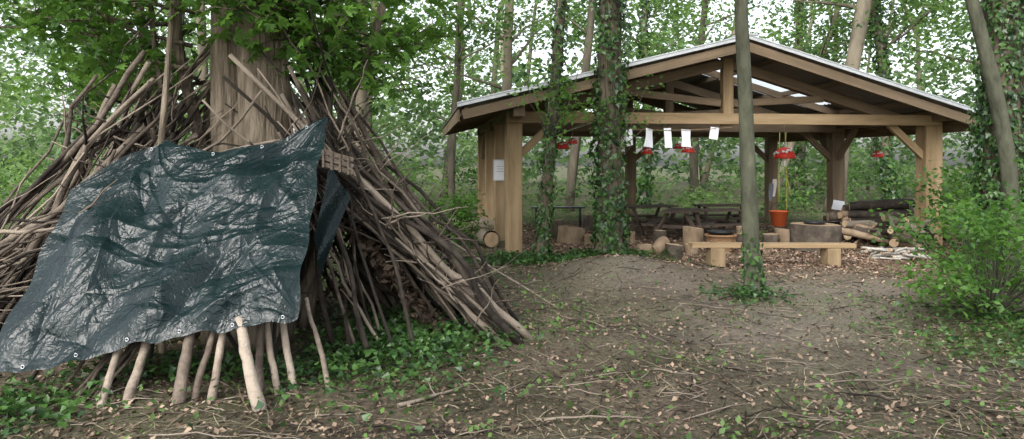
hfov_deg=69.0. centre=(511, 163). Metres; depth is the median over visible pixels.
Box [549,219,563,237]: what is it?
log stool
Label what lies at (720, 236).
wicker basket
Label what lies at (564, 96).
hazel shoots
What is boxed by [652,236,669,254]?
log
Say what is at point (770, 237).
log stool
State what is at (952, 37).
woodland tree
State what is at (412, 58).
woodland tree
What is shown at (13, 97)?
sapling foliage
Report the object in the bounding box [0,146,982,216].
undergrowth
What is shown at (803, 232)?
stump table
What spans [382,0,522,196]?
woodland tree
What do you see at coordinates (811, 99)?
timber pavilion
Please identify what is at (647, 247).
log stool
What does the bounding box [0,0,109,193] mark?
woodland tree
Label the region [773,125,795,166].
toadstool decoration
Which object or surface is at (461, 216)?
bramble bush
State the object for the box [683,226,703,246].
log stool
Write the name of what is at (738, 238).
log stool
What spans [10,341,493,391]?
ivy ground cover
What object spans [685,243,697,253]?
log stool
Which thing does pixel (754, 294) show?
ivy ground cover
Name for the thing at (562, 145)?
toadstool decoration
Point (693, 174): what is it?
woodland tree
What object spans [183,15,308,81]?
woodland tree
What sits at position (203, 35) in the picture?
woodland tree
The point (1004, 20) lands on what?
ivy clad tree
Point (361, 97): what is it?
woodland tree
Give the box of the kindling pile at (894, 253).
[861,246,929,259]
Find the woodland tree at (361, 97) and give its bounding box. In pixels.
[313,0,510,241]
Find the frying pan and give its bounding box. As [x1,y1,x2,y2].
[803,220,842,224]
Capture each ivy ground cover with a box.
[0,369,130,438]
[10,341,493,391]
[185,296,582,432]
[465,248,670,266]
[517,244,705,260]
[699,279,830,304]
[785,276,1023,387]
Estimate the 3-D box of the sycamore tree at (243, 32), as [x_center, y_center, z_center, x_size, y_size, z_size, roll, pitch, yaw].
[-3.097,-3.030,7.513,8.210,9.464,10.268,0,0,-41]
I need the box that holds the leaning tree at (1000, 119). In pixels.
[965,0,1023,285]
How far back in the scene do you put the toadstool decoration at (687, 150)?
14.51 m
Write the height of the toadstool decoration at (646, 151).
0.653 m
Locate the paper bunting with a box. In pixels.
[624,127,731,147]
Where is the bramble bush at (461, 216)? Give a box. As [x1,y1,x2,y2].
[421,186,494,247]
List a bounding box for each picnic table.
[624,204,686,234]
[642,208,716,240]
[672,208,759,240]
[688,204,763,232]
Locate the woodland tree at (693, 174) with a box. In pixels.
[629,0,786,197]
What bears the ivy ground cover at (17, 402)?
on the ground at (618, 266)
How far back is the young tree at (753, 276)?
9.07 m
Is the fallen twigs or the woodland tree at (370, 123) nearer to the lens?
the fallen twigs
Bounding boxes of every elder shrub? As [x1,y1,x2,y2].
[868,158,1023,335]
[887,143,1023,258]
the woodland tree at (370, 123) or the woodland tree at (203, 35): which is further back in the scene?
the woodland tree at (370, 123)
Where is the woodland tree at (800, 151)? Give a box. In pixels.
[765,0,896,201]
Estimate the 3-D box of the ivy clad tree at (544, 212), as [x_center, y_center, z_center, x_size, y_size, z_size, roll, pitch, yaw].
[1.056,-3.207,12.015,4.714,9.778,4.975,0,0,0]
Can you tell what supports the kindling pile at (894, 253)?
on the ground at (618, 266)
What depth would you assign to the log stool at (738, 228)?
14.94 m
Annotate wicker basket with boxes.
[704,230,736,252]
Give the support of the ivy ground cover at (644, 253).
on the ground at (618, 266)
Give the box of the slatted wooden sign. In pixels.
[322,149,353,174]
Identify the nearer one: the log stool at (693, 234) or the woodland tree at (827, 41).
the log stool at (693, 234)
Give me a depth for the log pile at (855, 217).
14.91 m
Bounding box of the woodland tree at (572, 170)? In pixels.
[449,0,670,210]
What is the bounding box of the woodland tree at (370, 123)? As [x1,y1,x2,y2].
[298,0,467,202]
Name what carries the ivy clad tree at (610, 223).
on the ground at (618, 266)
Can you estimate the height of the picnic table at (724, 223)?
0.637 m
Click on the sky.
(543, 56)
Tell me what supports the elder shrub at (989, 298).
on the ground at (618, 266)
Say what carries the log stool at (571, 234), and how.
on the ground at (618, 266)
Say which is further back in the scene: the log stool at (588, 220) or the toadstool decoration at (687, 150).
the log stool at (588, 220)
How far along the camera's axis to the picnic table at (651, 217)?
17.09 m
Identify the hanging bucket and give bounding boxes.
[769,132,790,225]
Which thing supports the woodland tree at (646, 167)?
on the ground at (618, 266)
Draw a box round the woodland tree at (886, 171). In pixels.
[778,0,968,198]
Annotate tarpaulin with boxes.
[0,117,328,372]
[314,168,349,273]
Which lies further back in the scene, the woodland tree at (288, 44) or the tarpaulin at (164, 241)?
the woodland tree at (288, 44)
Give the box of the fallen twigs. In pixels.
[0,244,1023,438]
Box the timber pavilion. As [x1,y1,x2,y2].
[442,33,980,252]
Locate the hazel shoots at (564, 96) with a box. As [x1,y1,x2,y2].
[499,24,637,140]
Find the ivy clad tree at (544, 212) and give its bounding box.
[531,0,569,260]
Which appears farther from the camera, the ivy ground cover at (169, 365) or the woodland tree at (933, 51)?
the woodland tree at (933, 51)
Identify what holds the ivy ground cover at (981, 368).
on the ground at (618, 266)
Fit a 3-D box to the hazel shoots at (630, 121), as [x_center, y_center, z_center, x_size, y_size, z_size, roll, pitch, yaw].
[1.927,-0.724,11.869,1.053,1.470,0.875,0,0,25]
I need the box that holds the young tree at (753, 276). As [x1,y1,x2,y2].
[734,0,766,296]
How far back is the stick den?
6.49 m
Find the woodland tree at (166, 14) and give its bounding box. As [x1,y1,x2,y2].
[118,0,207,107]
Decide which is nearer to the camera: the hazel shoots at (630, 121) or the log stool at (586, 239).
the hazel shoots at (630, 121)
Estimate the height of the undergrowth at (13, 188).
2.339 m
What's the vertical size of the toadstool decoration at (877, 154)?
0.662 m
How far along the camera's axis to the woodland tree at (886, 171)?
26.05 m
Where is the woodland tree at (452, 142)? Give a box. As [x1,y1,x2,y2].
[367,0,553,212]
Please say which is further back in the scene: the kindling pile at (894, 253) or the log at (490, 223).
the log at (490, 223)
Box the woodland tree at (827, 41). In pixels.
[719,0,928,192]
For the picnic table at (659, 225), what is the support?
on the ground at (618, 266)
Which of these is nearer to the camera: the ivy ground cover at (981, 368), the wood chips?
the ivy ground cover at (981, 368)
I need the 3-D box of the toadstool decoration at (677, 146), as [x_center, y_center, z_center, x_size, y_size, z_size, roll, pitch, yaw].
[3.902,-0.573,17.501,0.250,0.653,0.242,0,0,0]
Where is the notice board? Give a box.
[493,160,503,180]
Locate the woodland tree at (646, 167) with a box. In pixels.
[542,0,731,208]
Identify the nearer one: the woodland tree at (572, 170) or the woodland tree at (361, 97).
the woodland tree at (361, 97)
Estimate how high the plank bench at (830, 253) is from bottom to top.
0.382 m
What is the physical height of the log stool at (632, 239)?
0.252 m
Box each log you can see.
[452,217,493,230]
[473,228,499,247]
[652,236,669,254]
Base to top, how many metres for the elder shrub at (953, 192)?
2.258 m
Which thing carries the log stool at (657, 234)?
on the ground at (618, 266)
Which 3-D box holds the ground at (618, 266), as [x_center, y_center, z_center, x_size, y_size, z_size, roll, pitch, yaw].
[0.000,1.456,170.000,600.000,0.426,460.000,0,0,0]
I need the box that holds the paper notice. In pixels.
[831,200,844,209]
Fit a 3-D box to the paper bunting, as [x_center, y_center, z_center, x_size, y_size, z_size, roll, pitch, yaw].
[2.840,-0.473,13.494,2.400,0.393,0.137,0,0,-9]
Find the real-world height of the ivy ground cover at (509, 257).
0.256 m
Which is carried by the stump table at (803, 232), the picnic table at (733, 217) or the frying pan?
the frying pan
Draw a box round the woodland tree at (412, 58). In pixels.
[287,0,495,178]
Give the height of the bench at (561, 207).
0.520 m
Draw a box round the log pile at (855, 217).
[823,199,966,250]
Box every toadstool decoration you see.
[556,124,569,153]
[567,125,577,147]
[641,148,652,158]
[673,143,682,152]
[681,146,694,157]
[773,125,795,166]
[871,151,883,161]
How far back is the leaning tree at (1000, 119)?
9.89 m
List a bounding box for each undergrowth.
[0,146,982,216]
[0,171,422,260]
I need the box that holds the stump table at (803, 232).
[789,222,841,252]
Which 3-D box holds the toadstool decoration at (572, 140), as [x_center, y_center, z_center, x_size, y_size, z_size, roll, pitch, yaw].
[1.152,-0.612,14.201,0.208,0.636,0.202,0,0,0]
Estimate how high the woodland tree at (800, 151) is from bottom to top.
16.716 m
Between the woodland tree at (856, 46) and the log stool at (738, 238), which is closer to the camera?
the log stool at (738, 238)
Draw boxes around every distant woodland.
[0,0,981,198]
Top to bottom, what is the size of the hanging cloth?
0.500 m
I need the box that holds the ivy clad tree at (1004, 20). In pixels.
[963,0,1023,283]
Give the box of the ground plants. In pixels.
[0,209,1023,438]
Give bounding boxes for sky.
[0,0,982,165]
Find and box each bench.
[531,206,584,226]
[688,242,856,266]
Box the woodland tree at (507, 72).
[376,0,594,112]
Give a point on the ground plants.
(738, 418)
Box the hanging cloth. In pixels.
[769,179,776,200]
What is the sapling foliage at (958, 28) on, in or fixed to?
on the ground at (618, 266)
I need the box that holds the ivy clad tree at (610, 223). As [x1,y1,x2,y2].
[586,0,632,256]
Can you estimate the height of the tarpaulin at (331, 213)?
0.900 m
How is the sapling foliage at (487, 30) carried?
on the ground at (618, 266)
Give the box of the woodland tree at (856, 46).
[767,0,924,211]
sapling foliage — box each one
[0,0,422,210]
[0,0,1023,157]
[890,4,1023,144]
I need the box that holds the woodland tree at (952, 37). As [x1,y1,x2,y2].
[939,0,978,88]
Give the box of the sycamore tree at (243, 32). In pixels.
[0,0,496,353]
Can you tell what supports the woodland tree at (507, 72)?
on the ground at (618, 266)
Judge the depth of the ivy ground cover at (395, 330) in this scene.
5.86 m
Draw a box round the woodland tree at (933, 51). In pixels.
[861,2,1023,182]
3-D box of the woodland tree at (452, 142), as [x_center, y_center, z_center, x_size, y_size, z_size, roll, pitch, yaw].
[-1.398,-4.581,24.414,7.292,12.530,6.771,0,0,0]
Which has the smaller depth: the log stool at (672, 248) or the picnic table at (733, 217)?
the log stool at (672, 248)
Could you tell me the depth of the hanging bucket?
16.60 m
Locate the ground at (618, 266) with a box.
[0,166,1023,438]
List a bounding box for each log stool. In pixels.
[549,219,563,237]
[557,225,584,243]
[583,214,595,231]
[584,234,594,244]
[624,231,634,242]
[636,244,652,255]
[653,230,666,242]
[665,243,682,258]
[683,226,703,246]
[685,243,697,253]
[736,226,759,241]
[736,233,741,241]
[761,233,779,241]
[774,228,789,241]
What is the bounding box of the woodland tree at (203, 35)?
[156,0,381,116]
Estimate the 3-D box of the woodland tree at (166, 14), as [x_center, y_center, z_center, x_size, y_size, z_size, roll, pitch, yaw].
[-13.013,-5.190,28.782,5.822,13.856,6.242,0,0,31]
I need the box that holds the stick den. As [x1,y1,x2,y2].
[0,0,555,411]
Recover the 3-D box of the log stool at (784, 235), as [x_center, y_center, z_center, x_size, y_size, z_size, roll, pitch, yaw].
[5.500,1.466,14.997,0.400,0.322,0.401,0,0,0]
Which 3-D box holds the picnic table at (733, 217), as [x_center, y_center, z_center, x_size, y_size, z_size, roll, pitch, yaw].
[5.000,1.290,17.600,1.350,0.638,1.350,0,0,-6]
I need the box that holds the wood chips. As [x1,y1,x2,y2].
[511,219,965,282]
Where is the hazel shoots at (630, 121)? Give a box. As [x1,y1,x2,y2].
[600,74,665,156]

